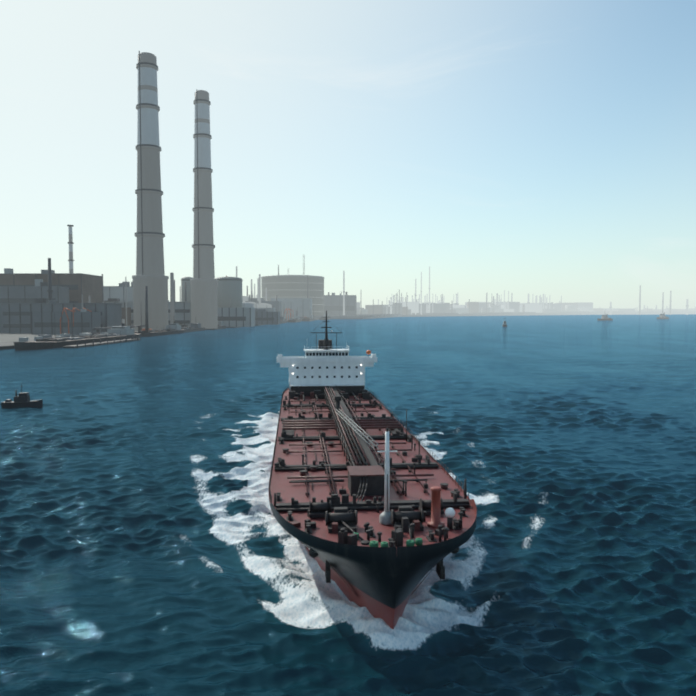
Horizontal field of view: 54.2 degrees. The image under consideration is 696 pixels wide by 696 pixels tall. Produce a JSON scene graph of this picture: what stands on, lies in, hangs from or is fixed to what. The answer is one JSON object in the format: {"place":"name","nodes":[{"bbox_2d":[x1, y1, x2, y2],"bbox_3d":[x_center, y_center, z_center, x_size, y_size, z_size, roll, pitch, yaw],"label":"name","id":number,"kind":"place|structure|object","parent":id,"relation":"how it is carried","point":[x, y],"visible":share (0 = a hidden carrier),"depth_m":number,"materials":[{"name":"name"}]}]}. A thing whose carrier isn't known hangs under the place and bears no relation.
{"place":"outdoors","nodes":[
{"label":"outdoors","id":0,"kind":"place"},
{"bbox_2d":[0,314,668,349],"bbox_3d":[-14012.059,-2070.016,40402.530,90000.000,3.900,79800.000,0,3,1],"label":"ground","id":1,"kind":"structure","parent":0,"point":[7,340],"depth_m":800.36,"materials":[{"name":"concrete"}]},
{"bbox_2d":[0,314,695,695],"bbox_3d":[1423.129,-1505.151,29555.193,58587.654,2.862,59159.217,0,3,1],"label":"sea water","id":2,"kind":"structure","parent":0,"point":[150,544],"depth_m":104.49,"materials":[{"name":"blue liquid"}]},
{"bbox_2d":[1,382,42,408],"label":"work boat","id":3,"kind":"object","parent":2,"relation":"on","point":[21,400],"visible":0.94,"depth_m":227.71,"materials":[{"name":"metal"}]},
{"bbox_2d":[13,316,184,350],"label":"moored barges","id":4,"kind":"object","parent":2,"relation":"on","point":[118,334],"visible":0.9,"depth_m":700.19,"materials":[{"name":"metal"}]},
{"bbox_2d":[269,311,476,628],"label":"tanker","id":5,"kind":"object","parent":2,"relation":"on","point":[373,507],"visible":1,"depth_m":88.28,"materials":[{"name":"paint"}]},
{"bbox_2d":[597,315,612,320],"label":"tug boat","id":6,"kind":"object","parent":2,"relation":"on","point":[604,317],"visible":0.88,"depth_m":2764.42,"materials":[{"name":"metal"}]},
{"bbox_2d":[657,313,668,318],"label":"tug boat","id":7,"kind":"object","parent":2,"relation":"on","point":[662,316],"visible":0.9,"depth_m":3350.73,"materials":[{"name":"metal"}]},
{"bbox_2d":[0,51,695,341],"bbox_3d":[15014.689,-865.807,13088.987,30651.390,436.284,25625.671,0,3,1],"label":"industrial skyline","id":8,"kind":"structure","parent":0,"point":[49,303],"depth_m":1229.86,"materials":[{"name":"concrete"}]},
{"bbox_2d":[0,0,695,310],"label":"sky","id":9,"kind":"structure","parent":0,"point":[521,148],"materials":[{"name":"blue"}]}
]}

